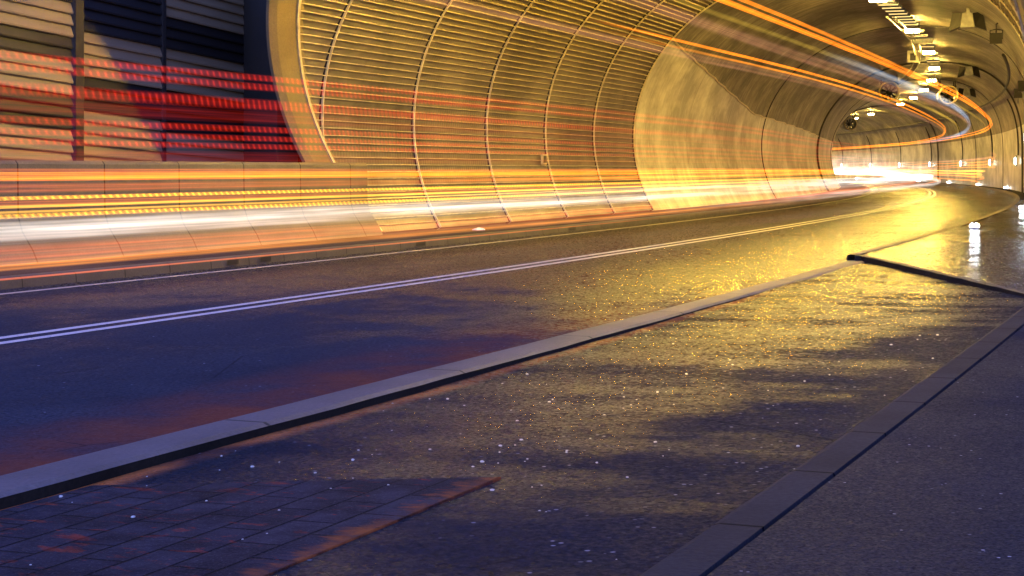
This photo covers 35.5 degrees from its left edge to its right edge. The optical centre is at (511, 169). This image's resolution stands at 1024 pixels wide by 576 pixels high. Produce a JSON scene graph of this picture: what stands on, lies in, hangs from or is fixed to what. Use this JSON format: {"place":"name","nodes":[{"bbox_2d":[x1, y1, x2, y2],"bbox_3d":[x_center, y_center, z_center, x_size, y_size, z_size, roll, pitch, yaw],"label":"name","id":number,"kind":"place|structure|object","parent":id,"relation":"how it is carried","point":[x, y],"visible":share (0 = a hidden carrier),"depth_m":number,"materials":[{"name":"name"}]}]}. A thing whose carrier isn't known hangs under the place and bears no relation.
{"place":"outdoors","nodes":[
{"label":"outdoors","id":0,"kind":"place"},
{"bbox_2d":[0,477,500,575],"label":"paving","id":1,"kind":"structure","parent":0,"point":[184,529],"depth_m":6.30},
{"bbox_2d":[0,182,865,275],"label":"footway","id":2,"kind":"structure","parent":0,"point":[846,188],"depth_m":29.32,"materials":[{"name":"concrete"}]},
{"bbox_2d":[0,160,382,265],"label":"concrete wall","id":3,"kind":"structure","parent":2,"relation":"on","point":[55,211],"depth_m":24.78,"materials":[{"name":"grey concrete"}]},
{"bbox_2d":[266,0,1023,232],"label":"road tunnel","id":4,"kind":"structure","parent":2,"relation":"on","point":[436,114],"depth_m":46.00,"materials":[{"name":"concrete"}]},
{"bbox_2d":[541,154,546,163],"bbox_3d":[0.819,-0.250,40.796,0.056,0.260,0.320,0,0,21],"label":"plate","id":5,"kind":"object","parent":4,"relation":"attached to","point":[543,158],"visible":1,"depth_m":40.72,"materials":[{"name":"metal"}]},
{"bbox_2d":[841,112,856,130],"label":"jet fan","id":6,"kind":"object","parent":4,"relation":"hanging from","point":[853,124],"visible":0.88,"depth_m":158.44},
{"bbox_2d":[866,135,871,167],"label":"wall lamp","id":7,"kind":"object","parent":4,"relation":"attached to","point":[871,154],"visible":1,"depth_m":195.34,"materials":[{"name":"grey metal"}]},
{"bbox_2d":[869,0,886,1],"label":"ceiling lamp","id":8,"kind":"object","parent":4,"relation":"attached to","point":[878,0],"visible":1,"depth_m":53.52,"materials":[{"name":"grey metal"}]},
{"bbox_2d":[877,2,898,5],"bbox_3d":[13.231,-5.915,56.298,0.720,0.310,0.180,0,0,19],"label":"dim ceiling lamp","id":9,"kind":"object","parent":4,"relation":"attached to","point":[886,3],"visible":0.94,"depth_m":56.24,"materials":[{"name":"grey metal"}]},
{"bbox_2d":[878,74,899,103],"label":"jet fan","id":10,"kind":"object","parent":4,"relation":"attached to","point":[889,92],"visible":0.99,"depth_m":98.60},
{"bbox_2d":[881,5,901,8],"bbox_3d":[13.615,-5.915,57.391,0.720,0.310,0.180,0,0,19],"label":"dim ceiling lamp","id":11,"kind":"object","parent":4,"relation":"attached to","point":[891,7],"visible":0.86,"depth_m":57.33,"materials":[{"name":"grey metal"}]},
{"bbox_2d":[885,8,904,11],"bbox_3d":[13.997,-5.915,58.484,0.720,0.310,0.180,0,0,19],"label":"dim ceiling lamp","id":12,"kind":"object","parent":4,"relation":"attached to","point":[895,10],"visible":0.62,"depth_m":58.42,"materials":[{"name":"grey metal"}]},
{"bbox_2d":[888,11,907,14],"bbox_3d":[14.376,-5.915,59.579,0.720,0.310,0.180,0,0,19],"label":"dim ceiling lamp","id":13,"kind":"object","parent":4,"relation":"attached to","point":[897,13],"visible":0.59,"depth_m":59.52,"materials":[{"name":"grey metal"}]},
{"bbox_2d":[895,132,900,167],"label":"wall lamp","id":14,"kind":"object","parent":4,"relation":"attached to","point":[900,150],"visible":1,"depth_m":175.84,"materials":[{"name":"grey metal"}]},
{"bbox_2d":[891,14,910,17],"bbox_3d":[14.752,-5.915,60.674,0.720,0.310,0.180,0,0,19],"label":"dim ceiling lamp","id":15,"kind":"object","parent":4,"relation":"attached to","point":[904,15],"visible":0.74,"depth_m":60.58,"materials":[{"name":"grey metal"}]},
{"bbox_2d":[883,15,920,92],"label":"cable tray","id":16,"kind":"object","parent":4,"relation":"attached to","point":[914,66],"visible":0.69,"depth_m":75.66,"materials":[{"name":"metal"}]},
{"bbox_2d":[907,51,918,62],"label":"camera housing","id":17,"kind":"object","parent":16,"relation":"attached to","point":[912,57],"visible":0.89,"depth_m":80.99,"materials":[{"name":"metal"}]},
{"bbox_2d":[910,53,915,59],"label":"window","id":18,"kind":"structure","parent":17,"relation":"in","point":[912,57],"depth_m":80.98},
{"bbox_2d":[913,37,932,43],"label":"junction box","id":19,"kind":"object","parent":16,"relation":"attached to","point":[924,40],"visible":0.89,"depth_m":71.19,"materials":[{"name":"metal"}]},
{"bbox_2d":[894,17,913,19],"bbox_3d":[15.126,-5.915,61.771,0.720,0.310,0.180,0,0,19],"label":"dim ceiling lamp","id":20,"kind":"object","parent":4,"relation":"attached to","point":[905,18],"visible":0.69,"depth_m":61.69,"materials":[{"name":"grey metal"}]},
{"bbox_2d":[897,19,915,22],"bbox_3d":[15.497,-5.915,62.868,0.720,0.310,0.180,0,0,19],"label":"dim ceiling lamp","id":21,"kind":"object","parent":4,"relation":"attached to","point":[907,21],"visible":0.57,"depth_m":62.78,"materials":[{"name":"grey metal"}]},
{"bbox_2d":[899,22,917,24],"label":"dim ceiling lamp","id":22,"kind":"object","parent":4,"relation":"attached to","point":[913,23],"visible":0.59,"depth_m":63.86,"materials":[{"name":"grey metal"}]},
{"bbox_2d":[904,22,919,32],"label":"ceiling lamp","id":23,"kind":"object","parent":4,"relation":"attached to","point":[912,29],"visible":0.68,"depth_m":65.50,"materials":[{"name":"grey metal"}]},
{"bbox_2d":[911,33,927,36],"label":"dim ceiling lamp","id":24,"kind":"object","parent":4,"relation":"attached to","point":[920,35],"visible":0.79,"depth_m":69.62,"materials":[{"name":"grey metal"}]},
{"bbox_2d":[836,53,1009,134],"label":"shoulder cable","id":25,"kind":"object","parent":4,"relation":"attached to","point":[1008,75],"visible":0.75,"depth_m":112.86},
{"bbox_2d":[920,44,934,46],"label":"dim ceiling lamp","id":26,"kind":"object","parent":4,"relation":"attached to","point":[930,45],"visible":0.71,"depth_m":75.44,"materials":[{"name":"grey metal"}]},
{"bbox_2d":[922,46,934,53],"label":"ceiling lamp","id":27,"kind":"object","parent":4,"relation":"attached to","point":[928,51],"visible":0.8,"depth_m":77.66,"materials":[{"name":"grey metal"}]},
{"bbox_2d":[925,127,931,166],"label":"wall lamp","id":28,"kind":"object","parent":4,"relation":"attached to","point":[931,149],"visible":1,"depth_m":155.69,"materials":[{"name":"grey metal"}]},
{"bbox_2d":[927,75,936,81],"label":"ceiling lamp","id":29,"kind":"object","parent":4,"relation":"attached to","point":[931,79],"visible":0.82,"depth_m":102.20,"materials":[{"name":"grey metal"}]},
{"bbox_2d":[926,58,939,61],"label":"dim ceiling lamp","id":30,"kind":"object","parent":4,"relation":"attached to","point":[933,60],"visible":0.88,"depth_m":85.99,"materials":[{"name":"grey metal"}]},
{"bbox_2d":[928,63,939,69],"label":"ceiling lamp","id":31,"kind":"object","parent":4,"relation":"attached to","point":[932,67],"visible":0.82,"depth_m":89.88,"materials":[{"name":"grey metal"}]},
{"bbox_2d":[937,79,958,105],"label":"jet fan","id":32,"kind":"object","parent":4,"relation":"attached to","point":[953,90],"visible":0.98,"depth_m":106.35},
{"bbox_2d":[955,120,962,166],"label":"wall lamp","id":33,"kind":"object","parent":4,"relation":"attached to","point":[961,143],"visible":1,"depth_m":134.87,"materials":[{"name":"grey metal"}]},
{"bbox_2d":[958,86,975,97],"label":"loudspeaker","id":34,"kind":"object","parent":4,"relation":"attached to","point":[966,91],"visible":0.82,"depth_m":107.49,"materials":[{"name":"grey metal"}]},
{"bbox_2d":[949,8,986,31],"bbox_3d":[15.750,-5.275,55.261,1.240,1.050,0.820,0,0,19],"label":"loudspeaker","id":35,"kind":"object","parent":4,"relation":"attached to","point":[970,20],"visible":0.86,"depth_m":54.92,"materials":[{"name":"grey metal"}]},
{"bbox_2d":[957,66,979,77],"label":"loudspeaker","id":36,"kind":"object","parent":4,"relation":"attached to","point":[970,71],"visible":0.82,"depth_m":88.91,"materials":[{"name":"grey metal"}]},
{"bbox_2d":[983,112,992,166],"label":"wall lamp","id":37,"kind":"object","parent":4,"relation":"attached to","point":[991,139],"visible":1,"depth_m":114.09,"materials":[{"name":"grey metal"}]},
{"bbox_2d":[989,23,1002,43],"bbox_3d":[16.250,-4.649,53.601,0.488,0.939,0.550,0,0,20],"label":"floodlight","id":38,"kind":"object","parent":4,"relation":"attached to","point":[995,38],"visible":0.9,"depth_m":53.37,"materials":[{"name":"metal"}]},
{"bbox_2d":[1007,99,1018,165],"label":"wall lamp","id":39,"kind":"object","parent":4,"relation":"attached to","point":[1015,161],"visible":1,"depth_m":92.98,"materials":[{"name":"grey metal"}]},
{"bbox_2d":[1014,89,1021,103],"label":"wall box","id":40,"kind":"object","parent":4,"relation":"attached to","point":[1017,95],"visible":0.86,"depth_m":78.15,"materials":[{"name":"metal"}]},
{"bbox_2d":[1018,81,1023,97],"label":"wall box","id":41,"kind":"object","parent":4,"relation":"attached to","point":[1020,86],"visible":1,"depth_m":65.46,"materials":[{"name":"metal"}]},
{"bbox_2d":[0,180,1014,475],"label":"road","id":42,"kind":"structure","parent":0,"point":[76,394],"depth_m":15.95,"materials":[{"name":"grey asphalt"}]},
{"bbox_2d":[0,260,863,509],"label":"kerb stones","id":43,"kind":"object","parent":42,"relation":"on","point":[37,483],"visible":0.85,"depth_m":9.06,"materials":[{"name":"stone"}]},
{"bbox_2d":[0,182,868,289],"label":"kerb","id":44,"kind":"structure","parent":42,"relation":"on","point":[50,278],"depth_m":25.33,"materials":[{"name":"grey concrete"}]},
{"bbox_2d":[227,227,575,264],"bbox_3d":[-1.291,1.335,29.475,0.042,0.070,14.395,0,0,22],"label":"kerb drain","id":45,"kind":"object","parent":44,"relation":"on","point":[236,261],"visible":1,"depth_m":23.80,"materials":[{"name":"black metal"}]},
{"bbox_2d":[0,186,876,294],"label":"edge marking","id":46,"kind":"object","parent":42,"relation":"on","point":[372,255],"visible":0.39,"depth_m":24.98,"materials":[{"name":"paint"}]},
{"bbox_2d":[0,181,935,343],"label":"marking","id":47,"kind":"object","parent":42,"relation":"on","point":[47,336],"visible":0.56,"depth_m":18.40,"materials":[{"name":"paint"}]},
{"bbox_2d":[837,179,1019,260],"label":"ledge kerb","id":48,"kind":"structure","parent":42,"relation":"on","point":[1014,195],"depth_m":46.18,"materials":[{"name":"concrete"}]},
{"bbox_2d":[0,263,1023,575],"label":"lay by","id":49,"kind":"object","parent":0,"point":[814,365],"visible":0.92,"depth_m":8.48,"materials":[{"name":"concrete"}]},
{"bbox_2d":[640,307,1023,575],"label":"pavement kerb","id":50,"kind":"structure","parent":49,"relation":"on","point":[717,544],"depth_m":6.92,"materials":[{"name":"grey concrete"}]},
{"bbox_2d":[855,255,1023,296],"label":"end kerb","id":51,"kind":"structure","parent":49,"relation":"on","point":[928,272],"depth_m":20.12,"materials":[{"name":"grey concrete"}]},
{"bbox_2d":[707,326,1023,575],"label":"pavement","id":52,"kind":"structure","parent":0,"point":[934,486],"depth_m":6.29,"materials":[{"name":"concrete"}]},
{"bbox_2d":[850,200,1023,290],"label":"wet pavement","id":53,"kind":"structure","parent":0,"point":[991,250],"depth_m":25.24,"materials":[{"name":"grey asphalt"}]},
{"bbox_2d":[969,223,979,229],"bbox_3d":[9.900,1.225,34.247,0.200,0.150,0.200,0,0,22],"label":"kerb lamp","id":54,"kind":"object","parent":53,"relation":"on","point":[974,226],"visible":1,"depth_m":34.17,"materials":[{"name":"grey metal"}]},
{"bbox_2d":[864,179,1023,199],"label":"ledge","id":55,"kind":"object","parent":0,"point":[1020,194],"visible":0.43,"depth_m":100.94,"materials":[{"name":"concrete"}]},
{"label":"ground","id":56,"kind":"structure","parent":0,"visible":0},
{"bbox_2d":[0,0,243,161],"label":"noise barrier","id":57,"kind":"object","parent":56,"relation":"on","point":[121,80],"visible":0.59,"depth_m":28.70,"materials":[{"name":"metal"}]},
{"bbox_2d":[243,0,297,161],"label":"wing wall","id":58,"kind":"structure","parent":56,"relation":"on","point":[267,137],"depth_m":31.09,"materials":[{"name":"concrete"}]}
]}

